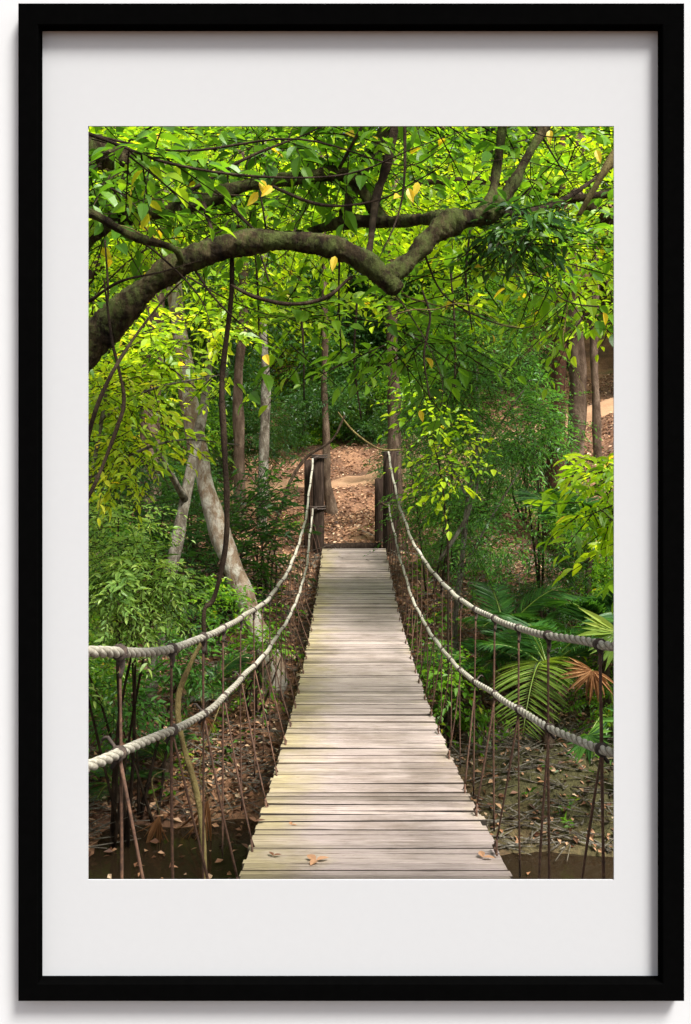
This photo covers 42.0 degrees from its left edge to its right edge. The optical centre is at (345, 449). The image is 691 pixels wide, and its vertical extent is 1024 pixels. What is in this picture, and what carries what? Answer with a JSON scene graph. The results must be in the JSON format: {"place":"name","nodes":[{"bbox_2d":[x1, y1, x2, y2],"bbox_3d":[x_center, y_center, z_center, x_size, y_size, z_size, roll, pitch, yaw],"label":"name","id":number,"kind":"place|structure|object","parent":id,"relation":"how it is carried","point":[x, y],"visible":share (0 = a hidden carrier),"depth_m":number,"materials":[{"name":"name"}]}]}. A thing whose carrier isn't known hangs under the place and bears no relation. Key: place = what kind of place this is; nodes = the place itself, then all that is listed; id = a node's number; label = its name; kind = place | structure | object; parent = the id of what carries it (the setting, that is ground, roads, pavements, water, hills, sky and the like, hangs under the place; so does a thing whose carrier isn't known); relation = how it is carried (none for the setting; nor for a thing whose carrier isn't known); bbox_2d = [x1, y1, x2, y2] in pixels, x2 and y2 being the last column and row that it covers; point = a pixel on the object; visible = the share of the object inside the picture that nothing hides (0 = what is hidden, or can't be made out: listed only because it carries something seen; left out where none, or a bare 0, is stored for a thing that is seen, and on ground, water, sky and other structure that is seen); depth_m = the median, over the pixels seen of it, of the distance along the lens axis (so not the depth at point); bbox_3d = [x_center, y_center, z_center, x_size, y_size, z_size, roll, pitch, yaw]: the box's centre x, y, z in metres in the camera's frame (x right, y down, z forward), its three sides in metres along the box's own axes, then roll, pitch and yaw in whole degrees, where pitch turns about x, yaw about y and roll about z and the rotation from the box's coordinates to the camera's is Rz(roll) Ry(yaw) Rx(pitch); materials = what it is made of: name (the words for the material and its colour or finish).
{"place":"outdoors","nodes":[
{"label":"outdoors","id":0,"kind":"place"},
{"bbox_2d":[88,203,612,856],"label":"ground","id":1,"kind":"structure","parent":0,"point":[604,369],"depth_m":10.08,"materials":[{"name":"soil"}]},
{"bbox_2d":[88,411,139,508],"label":"understorey bush","id":2,"kind":"object","parent":1,"relation":"on","point":[92,443],"visible":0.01,"depth_m":16.59,"materials":[{"name":"green plant"}]},
{"bbox_2d":[88,487,151,700],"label":"understorey bush","id":3,"kind":"object","parent":1,"relation":"on","point":[122,527],"visible":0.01,"depth_m":10.89,"materials":[{"name":"green plant"}]},
{"bbox_2d":[88,762,169,801],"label":"palm","id":4,"kind":"object","parent":1,"relation":"on","point":[127,775],"visible":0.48,"depth_m":8.88,"materials":[{"name":"green plant"}]},
{"bbox_2d":[88,410,185,532],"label":"understorey bush","id":5,"kind":"object","parent":1,"relation":"on","point":[137,436],"visible":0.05,"depth_m":16.75,"materials":[{"name":"green plant"}]},
{"bbox_2d":[88,511,194,594],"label":"understorey bush","id":6,"kind":"object","parent":1,"relation":"on","point":[110,534],"visible":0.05,"depth_m":12.61,"materials":[{"name":"green plant"}]},
{"bbox_2d":[88,127,209,545],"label":"brown tree","id":7,"kind":"object","parent":1,"relation":"on","point":[158,299],"visible":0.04,"depth_m":14.86,"materials":[{"name":"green plant"}]},
{"bbox_2d":[88,127,214,446],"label":"forest tree","id":8,"kind":"object","parent":1,"relation":"on","point":[167,304],"visible":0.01,"depth_m":22.70,"materials":[{"name":"green plant"}]},
{"bbox_2d":[88,437,216,593],"bbox_3d":[-2.880,1.063,13.000,2.169,2.552,2.088,0,0,22],"label":"bamboo clump","id":9,"kind":"object","parent":1,"relation":"on","point":[175,500],"visible":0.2,"depth_m":12.94,"materials":[{"name":"green plant"}]},
{"bbox_2d":[137,770,168,842],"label":"dead frond","id":10,"kind":"object","parent":1,"relation":"on","point":[156,826],"visible":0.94,"depth_m":8.29,"materials":[{"name":"brown plant"}]},
{"bbox_2d":[88,476,221,847],"bbox_3d":[-1.982,2.001,7.492,2.374,3.542,1.796,0,0,28],"label":"pale shrub","id":11,"kind":"object","parent":1,"relation":"on","point":[156,597],"visible":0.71,"depth_m":7.24,"materials":[{"name":"green plant"}]},
{"bbox_2d":[88,127,224,367],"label":"canopy tree","id":12,"kind":"object","parent":1,"relation":"on","point":[112,241],"visible":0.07,"depth_m":8.91,"materials":[{"name":"green plant"}]},
{"bbox_2d":[88,238,231,475],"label":"forest tree","id":13,"kind":"object","parent":1,"relation":"on","point":[163,393],"visible":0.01,"depth_m":20.39,"materials":[{"name":"green plant"}]},
{"bbox_2d":[130,727,194,780],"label":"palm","id":14,"kind":"object","parent":1,"relation":"on","point":[160,750],"visible":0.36,"depth_m":9.18,"materials":[{"name":"green plant"}]},
{"bbox_2d":[88,609,239,822],"bbox_3d":[-1.997,2.591,8.570,1.852,2.074,1.340,0,0,-35],"label":"dense shrub","id":15,"kind":"object","parent":1,"relation":"on","point":[142,702],"visible":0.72,"depth_m":8.64,"materials":[{"name":"green plant"}]},
{"bbox_2d":[186,655,221,738],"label":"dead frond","id":16,"kind":"object","parent":15,"relation":"attached to","point":[207,719],"visible":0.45,"depth_m":8.61,"materials":[{"name":"brown plant"}]},
{"bbox_2d":[88,452,239,548],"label":"understorey bush","id":17,"kind":"object","parent":1,"relation":"on","point":[191,509],"visible":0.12,"depth_m":13.86,"materials":[{"name":"green plant"}]},
{"bbox_2d":[88,349,256,528],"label":"sapling","id":18,"kind":"object","parent":1,"relation":"on","point":[116,460],"visible":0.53,"depth_m":6.84,"materials":[{"name":"green plant"}]},
{"bbox_2d":[88,291,272,715],"bbox_3d":[-1.900,0.879,8.496,2.216,4.580,3.322,0,0,-23],"label":"slender tree","id":19,"kind":"object","parent":1,"relation":"on","point":[143,339],"visible":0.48,"depth_m":7.96,"materials":[{"name":"green plant"}]},
{"bbox_2d":[125,379,245,514],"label":"understorey bush","id":20,"kind":"object","parent":1,"relation":"on","point":[182,435],"visible":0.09,"depth_m":17.77,"materials":[{"name":"green plant"}]},
{"bbox_2d":[88,573,305,779],"bbox_3d":[-2.567,2.399,9.227,3.714,2.271,2.889,0,0,-34],"label":"understorey bush","id":21,"kind":"object","parent":1,"relation":"on","point":[224,594],"visible":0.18,"depth_m":9.45,"materials":[{"name":"green plant"}]},
{"bbox_2d":[175,705,220,840],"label":"dead frond","id":22,"kind":"object","parent":1,"relation":"on","point":[207,811],"visible":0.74,"depth_m":8.30,"materials":[{"name":"brown plant"}]},
{"bbox_2d":[144,650,252,708],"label":"palm","id":23,"kind":"object","parent":1,"relation":"on","point":[229,668],"visible":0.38,"depth_m":10.20,"materials":[{"name":"green plant"}]},
{"bbox_2d":[137,518,268,656],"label":"bamboo clump","id":24,"kind":"object","parent":1,"relation":"on","point":[192,556],"visible":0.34,"depth_m":11.52,"materials":[{"name":"green plant"}]},
{"bbox_2d":[89,227,334,480],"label":"forest tree","id":25,"kind":"object","parent":1,"relation":"on","point":[227,396],"visible":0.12,"depth_m":20.35,"materials":[{"name":"green plant"}]},
{"bbox_2d":[91,127,341,698],"bbox_3d":[-1.739,-0.439,10.458,3.418,6.755,3.764,0,0,0],"label":"leaning tree","id":26,"kind":"object","parent":1,"relation":"on","point":[213,513],"visible":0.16,"depth_m":10.60,"materials":[{"name":"green plant"}]},
{"bbox_2d":[88,127,346,467],"bbox_3d":[-3.863,-3.732,21.291,8.284,10.401,6.388,0,0,0],"label":"forest tree","id":27,"kind":"object","parent":1,"relation":"on","point":[110,270],"visible":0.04,"depth_m":20.68,"materials":[{"name":"green plant"}]},
{"bbox_2d":[164,468,317,637],"bbox_3d":[-1.559,1.486,12.467,2.212,2.476,2.291,0,0,-37],"label":"bamboo clump","id":28,"kind":"object","parent":1,"relation":"on","point":[240,550],"visible":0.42,"depth_m":12.26,"materials":[{"name":"green plant"}]},
{"bbox_2d":[129,127,373,432],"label":"forest tree","id":29,"kind":"object","parent":1,"relation":"on","point":[290,351],"visible":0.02,"depth_m":29.08,"materials":[{"name":"green plant"}]},
{"bbox_2d":[166,127,347,443],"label":"forest tree","id":30,"kind":"object","parent":1,"relation":"on","point":[246,361],"visible":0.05,"depth_m":25.08,"materials":[{"name":"green plant"}]},
{"bbox_2d":[88,127,426,366],"bbox_3d":[-1.517,-0.661,10.165,5.041,7.233,3.351,0,0,0],"label":"canopy tree","id":31,"kind":"object","parent":1,"relation":"on","point":[332,285],"visible":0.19,"depth_m":10.27,"materials":[{"name":"green plant"}]},
{"bbox_2d":[221,620,303,725],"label":"shrub","id":32,"kind":"object","parent":1,"relation":"on","point":[258,646],"visible":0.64,"depth_m":9.81,"materials":[{"name":"green plant"}]},
{"bbox_2d":[182,149,344,524],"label":"thin tree","id":33,"kind":"object","parent":1,"relation":"on","point":[238,421],"visible":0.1,"depth_m":16.92,"materials":[{"name":"brown plant"}]},
{"bbox_2d":[206,452,323,594],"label":"bamboo clump","id":34,"kind":"object","parent":1,"relation":"on","point":[273,494],"visible":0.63,"depth_m":13.14,"materials":[{"name":"green plant"}]},
{"bbox_2d":[271,415,345,538],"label":"bare branch","id":35,"kind":"object","parent":34,"relation":"attached to","point":[304,459],"visible":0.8,"depth_m":13.87,"materials":[{"name":"brown plant"}]},
{"bbox_2d":[214,131,321,373],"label":"forest tree","id":36,"kind":"object","parent":1,"relation":"on","point":[284,364],"depth_m":35.04,"materials":[{"name":"green plant"}]},
{"bbox_2d":[167,374,370,483],"bbox_3d":[-1.686,-0.250,19.248,4.511,2.725,3.435,0,0,0],"label":"understorey bush","id":37,"kind":"object","parent":1,"relation":"on","point":[275,455],"visible":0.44,"depth_m":19.18,"materials":[{"name":"green plant"}]},
{"bbox_2d":[200,127,364,530],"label":"thin tree","id":38,"kind":"object","parent":1,"relation":"on","point":[264,436],"visible":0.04,"depth_m":15.93,"materials":[{"name":"grey plant"}]},
{"bbox_2d":[246,384,363,456],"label":"understorey bush","id":39,"kind":"object","parent":1,"relation":"on","point":[304,425],"visible":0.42,"depth_m":24.37,"materials":[{"name":"green plant"}]},
{"bbox_2d":[277,330,369,451],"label":"understorey bush","id":40,"kind":"object","parent":1,"relation":"on","point":[332,433],"visible":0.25,"depth_m":25.63,"materials":[{"name":"green plant"}]},
{"bbox_2d":[279,357,387,439],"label":"understorey bush","id":41,"kind":"object","parent":1,"relation":"on","point":[347,433],"visible":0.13,"depth_m":26.07,"materials":[{"name":"green plant"}]},
{"bbox_2d":[0,0,690,1023],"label":"white wall","id":42,"kind":"structure","parent":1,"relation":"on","point":[12,1010],"depth_m":1.60,"materials":[{"name":"paint"}]},
{"bbox_2d":[18,3,683,1000],"bbox_3d":[0.010,0.092,1.591,1.168,1.750,0.027,0,0,0],"label":"picture frame","id":43,"kind":"object","parent":42,"relation":"attached to","point":[82,67],"visible":1,"depth_m":1.60,"materials":[{"name":"black paint"}]},
{"bbox_2d":[88,127,612,445],"bbox_3d":[-0.107,0.143,5.341,5.689,6.456,3.313,0,0,0],"label":"overhanging tree","id":44,"kind":"object","parent":1,"relation":"on","point":[138,170],"visible":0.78,"depth_m":5.38,"materials":[{"name":"green plant"}]},
{"bbox_2d":[104,240,108,301],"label":"hanging vine","id":45,"kind":"object","parent":44,"relation":"hanging from","point":[107,278],"visible":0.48,"depth_m":5.20,"materials":[{"name":"brown plant"}]},
{"bbox_2d":[88,280,125,500],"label":"hanging vine","id":46,"kind":"object","parent":44,"relation":"hanging from","point":[112,440],"visible":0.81,"depth_m":4.39,"materials":[{"name":"brown plant"}]},
{"bbox_2d":[174,642,206,878],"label":"hanging vine","id":47,"kind":"object","parent":44,"relation":"hanging from","point":[186,756],"visible":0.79,"depth_m":5.39,"materials":[{"name":"brown plant"}]},
{"bbox_2d":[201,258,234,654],"bbox_3d":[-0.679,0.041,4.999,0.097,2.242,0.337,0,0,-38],"label":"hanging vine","id":48,"kind":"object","parent":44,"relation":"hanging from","point":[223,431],"visible":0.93,"depth_m":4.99,"materials":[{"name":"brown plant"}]},
{"bbox_2d":[230,275,352,305],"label":"hanging vine","id":49,"kind":"object","parent":44,"relation":"hanging from","point":[314,301],"visible":1,"depth_m":4.79,"materials":[{"name":"brown plant"}]},
{"bbox_2d":[300,310,304,399],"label":"hanging vine","id":50,"kind":"object","parent":44,"relation":"hanging from","point":[302,333],"visible":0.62,"depth_m":7.00,"materials":[{"name":"brown plant"}]},
{"bbox_2d":[338,262,341,349],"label":"hanging vine","id":51,"kind":"object","parent":44,"relation":"hanging from","point":[339,303],"visible":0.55,"depth_m":6.00,"materials":[{"name":"brown plant"}]},
{"bbox_2d":[353,303,361,419],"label":"hanging vine","id":52,"kind":"object","parent":44,"relation":"hanging from","point":[356,310],"visible":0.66,"depth_m":6.50,"materials":[{"name":"brown plant"}]},
{"bbox_2d":[421,290,430,399],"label":"hanging vine","id":53,"kind":"object","parent":44,"relation":"hanging from","point":[429,323],"visible":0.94,"depth_m":4.90,"materials":[{"name":"brown plant"}]},
{"bbox_2d":[449,267,455,399],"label":"hanging vine","id":54,"kind":"object","parent":44,"relation":"hanging from","point":[451,277],"visible":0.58,"depth_m":7.00,"materials":[{"name":"brown plant"}]},
{"bbox_2d":[465,230,472,329],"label":"hanging vine","id":55,"kind":"object","parent":44,"relation":"hanging from","point":[468,243],"visible":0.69,"depth_m":6.00,"materials":[{"name":"brown plant"}]},
{"bbox_2d":[88,451,612,878],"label":"rope bridge","id":56,"kind":"structure","parent":1,"relation":"on","point":[366,781],"depth_m":4.79,"materials":[{"name":"brown wood"}]},
{"bbox_2d":[307,854,328,864],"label":"fallen leaf","id":57,"kind":"object","parent":56,"relation":"on","point":[312,857],"visible":1,"depth_m":3.53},
{"bbox_2d":[338,412,403,450],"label":"bare branch","id":58,"kind":"object","parent":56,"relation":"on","point":[355,433],"visible":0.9,"depth_m":13.99,"materials":[{"name":"brown plant"}]},
{"bbox_2d":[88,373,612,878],"bbox_3d":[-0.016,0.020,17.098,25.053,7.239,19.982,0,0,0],"label":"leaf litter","id":59,"kind":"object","parent":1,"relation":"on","point":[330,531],"visible":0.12,"depth_m":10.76,"materials":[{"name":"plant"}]},
{"bbox_2d":[88,520,612,860],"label":"fallen twigs","id":60,"kind":"object","parent":1,"relation":"on","point":[524,766],"visible":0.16,"depth_m":9.28,"materials":[{"name":"brown plant"}]},
{"bbox_2d":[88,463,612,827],"bbox_3d":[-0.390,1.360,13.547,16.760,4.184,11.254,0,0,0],"label":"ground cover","id":61,"kind":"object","parent":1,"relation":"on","point":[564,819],"visible":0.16,"depth_m":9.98,"materials":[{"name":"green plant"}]},
{"bbox_2d":[276,131,435,515],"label":"thin tree","id":62,"kind":"object","parent":1,"relation":"on","point":[331,509],"visible":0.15,"depth_m":18.54,"materials":[{"name":"brown plant"}]},
{"bbox_2d":[275,127,439,367],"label":"forest tree","id":63,"kind":"object","parent":1,"relation":"on","point":[314,286],"depth_m":35.75,"materials":[{"name":"green plant"}]},
{"bbox_2d":[328,360,423,445],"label":"understorey bush","id":64,"kind":"object","parent":1,"relation":"on","point":[361,422],"visible":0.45,"depth_m":25.07,"materials":[{"name":"green plant"}]},
{"bbox_2d":[270,127,522,425],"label":"forest tree","id":65,"kind":"object","parent":1,"relation":"on","point":[377,333],"visible":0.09,"depth_m":26.39,"materials":[{"name":"green plant"}]},
{"bbox_2d":[337,153,482,531],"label":"tree","id":66,"kind":"object","parent":1,"relation":"on","point":[394,444],"visible":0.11,"depth_m":15.38,"materials":[{"name":"brown plant"}]},
{"bbox_2d":[336,361,501,444],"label":"understorey bush","id":67,"kind":"object","parent":1,"relation":"on","point":[379,393],"visible":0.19,"depth_m":25.08,"materials":[{"name":"green plant"}]},
{"bbox_2d":[358,396,498,485],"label":"understorey bush","id":68,"kind":"object","parent":1,"relation":"on","point":[386,429],"visible":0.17,"depth_m":20.96,"materials":[{"name":"green plant"}]},
{"bbox_2d":[363,402,495,519],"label":"understorey bush","id":69,"kind":"object","parent":1,"relation":"on","point":[415,450],"visible":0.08,"depth_m":17.45,"materials":[{"name":"green plant"}]},
{"bbox_2d":[370,390,502,749],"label":"round leaved sapling","id":70,"kind":"object","parent":1,"relation":"on","point":[447,441],"visible":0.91,"depth_m":9.13,"materials":[{"name":"green plant"}]},
{"bbox_2d":[375,366,497,598],"bbox_3d":[1.282,0.413,12.811,1.766,3.431,2.002,0,0,0],"label":"tall shrub","id":71,"kind":"object","parent":1,"relation":"on","point":[405,405],"visible":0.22,"depth_m":12.65,"materials":[{"name":"green plant"}]},
{"bbox_2d":[311,127,568,400],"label":"forest tree","id":72,"kind":"object","parent":1,"relation":"on","point":[410,293],"visible":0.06,"depth_m":27.72,"materials":[{"name":"green plant"}]},
{"bbox_2d":[285,127,612,361],"bbox_3d":[1.500,-0.500,9.451,5.016,7.548,2.768,0,0,27],"label":"canopy tree","id":73,"kind":"object","parent":1,"relation":"on","point":[397,251],"visible":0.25,"depth_m":9.48,"materials":[{"name":"green plant"}]},
{"bbox_2d":[383,480,524,580],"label":"understorey bush","id":74,"kind":"object","parent":1,"relation":"on","point":[457,542],"visible":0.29,"depth_m":13.32,"materials":[{"name":"green plant"}]},
{"bbox_2d":[405,602,511,757],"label":"shrub","id":75,"kind":"object","parent":1,"relation":"on","point":[482,718],"visible":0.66,"depth_m":9.47,"materials":[{"name":"green plant"}]},
{"bbox_2d":[422,638,514,707],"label":"palm","id":76,"kind":"object","parent":1,"relation":"on","point":[479,647],"visible":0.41,"depth_m":10.09,"materials":[{"name":"green plant"}]},
{"bbox_2d":[355,127,586,413],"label":"forest tree","id":77,"kind":"object","parent":1,"relation":"on","point":[488,285],"visible":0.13,"depth_m":24.82,"materials":[{"name":"green plant"}]},
{"bbox_2d":[401,418,543,523],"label":"understorey bush","id":78,"kind":"object","parent":1,"relation":"on","point":[498,492],"visible":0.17,"depth_m":16.38,"materials":[{"name":"green plant"}]},
{"bbox_2d":[342,127,612,384],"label":"forest tree","id":79,"kind":"object","parent":1,"relation":"on","point":[549,196],"visible":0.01,"depth_m":28.95,"materials":[{"name":"green plant"}]},
{"bbox_2d":[359,277,609,649],"bbox_3d":[1.719,0.259,10.839,3.133,4.714,3.100,0,0,0],"label":"fine leaved tree","id":80,"kind":"object","parent":1,"relation":"on","point":[466,510],"visible":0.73,"depth_m":10.78,"materials":[{"name":"green plant"}]},
{"bbox_2d":[433,414,567,522],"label":"understorey bush","id":81,"kind":"object","parent":1,"relation":"on","point":[512,487],"visible":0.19,"depth_m":15.07,"materials":[{"name":"green plant"}]},
{"bbox_2d":[408,128,612,552],"bbox_3d":[2.713,-1.843,14.168,3.862,7.023,4.094,0,0,0],"label":"twin tree","id":82,"kind":"object","parent":1,"relation":"on","point":[562,372],"visible":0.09,"depth_m":14.49,"materials":[{"name":"brown plant"}]},
{"bbox_2d":[458,580,568,676],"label":"palm","id":83,"kind":"object","parent":1,"relation":"on","point":[527,616],"visible":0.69,"depth_m":10.65,"materials":[{"name":"green plant"}]},
{"bbox_2d":[420,127,612,399],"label":"canopy tree","id":84,"kind":"object","parent":1,"relation":"on","point":[592,284],"visible":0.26,"depth_m":8.79,"materials":[{"name":"green plant"}]},
{"bbox_2d":[449,610,587,732],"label":"palm","id":85,"kind":"object","parent":1,"relation":"on","point":[501,658],"visible":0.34,"depth_m":9.70,"materials":[{"name":"green plant"}]},
{"bbox_2d":[445,542,603,638],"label":"understorey bush","id":86,"kind":"object","parent":1,"relation":"on","point":[561,615],"visible":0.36,"depth_m":11.41,"materials":[{"name":"green plant"}]},
{"bbox_2d":[468,313,591,596],"bbox_3d":[2.416,0.172,12.058,1.651,4.040,1.880,0,0,0],"label":"tall shrub","id":87,"kind":"object","parent":1,"relation":"on","point":[536,471],"visible":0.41,"depth_m":11.93,"materials":[{"name":"green plant"}]},
{"bbox_2d":[480,612,597,748],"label":"palm","id":88,"kind":"object","parent":1,"relation":"on","point":[530,642],"visible":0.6,"depth_m":8.63,"materials":[{"name":"green plant"}]},
{"bbox_2d":[485,575,612,715],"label":"palm","id":89,"kind":"object","parent":1,"relation":"on","point":[595,605],"visible":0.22,"depth_m":9.72,"materials":[{"name":"green plant"}]},
{"bbox_2d":[501,127,612,571],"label":"twin tree","id":90,"kind":"object","parent":1,"relation":"on","point":[578,405],"visible":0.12,"depth_m":13.88,"materials":[{"name":"brown plant"}]},
{"bbox_2d":[511,481,612,625],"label":"palm","id":91,"kind":"object","parent":1,"relation":"on","point":[519,492],"visible":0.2,"depth_m":11.58,"materials":[{"name":"green plant"}]},
{"bbox_2d":[512,128,612,305],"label":"forest tree","id":92,"kind":"object","parent":1,"relation":"on","point":[602,290],"depth_m":35.61,"materials":[{"name":"green plant"}]},
{"bbox_2d":[518,456,612,596],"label":"understorey bush","id":93,"kind":"object","parent":1,"relation":"on","point":[602,578],"visible":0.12,"depth_m":12.45,"materials":[{"name":"green plant"}]},
{"bbox_2d":[522,452,612,615],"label":"bright shrub","id":94,"kind":"object","parent":1,"relation":"on","point":[604,544],"visible":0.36,"depth_m":6.57,"materials":[{"name":"green plant"}]},
{"bbox_2d":[533,502,612,681],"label":"understorey bush","id":95,"kind":"object","parent":1,"relation":"on","point":[596,570],"visible":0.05,"depth_m":10.75,"materials":[{"name":"green plant"}]},
{"bbox_2d":[534,653,612,764],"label":"understorey bush","id":96,"kind":"object","parent":1,"relation":"on","point":[577,705],"visible":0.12,"depth_m":9.25,"materials":[{"name":"green plant"}]},
{"bbox_2d":[549,127,612,462],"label":"thin tree","id":97,"kind":"object","parent":1,"relation":"on","point":[596,417],"visible":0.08,"depth_m":18.93,"materials":[{"name":"brown plant"}]},
{"bbox_2d":[560,608,612,763],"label":"fan palm","id":98,"kind":"object","parent":1,"relation":"on","point":[602,628],"visible":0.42,"depth_m":7.77,"materials":[{"name":"green plant"}]},
{"bbox_2d":[570,599,612,651],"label":"palm","id":99,"kind":"object","parent":1,"relation":"on","point":[607,616],"visible":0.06,"depth_m":9.18,"materials":[{"name":"green plant"}]},
{"bbox_2d":[587,127,612,302],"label":"forest tree","id":100,"kind":"object","parent":1,"relation":"on","point":[609,296],"depth_m":24.07,"materials":[{"name":"green plant"}]},
{"bbox_2d":[88,819,612,878],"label":"river water","id":101,"kind":"structure","parent":0,"point":[101,865],"depth_m":7.96,"materials":[{"name":"black liquid"}]},
{"bbox_2d":[175,398,612,495],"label":"dirt path","id":102,"kind":"structure","parent":0,"point":[606,406],"depth_m":21.66,"materials":[{"name":"soil"}]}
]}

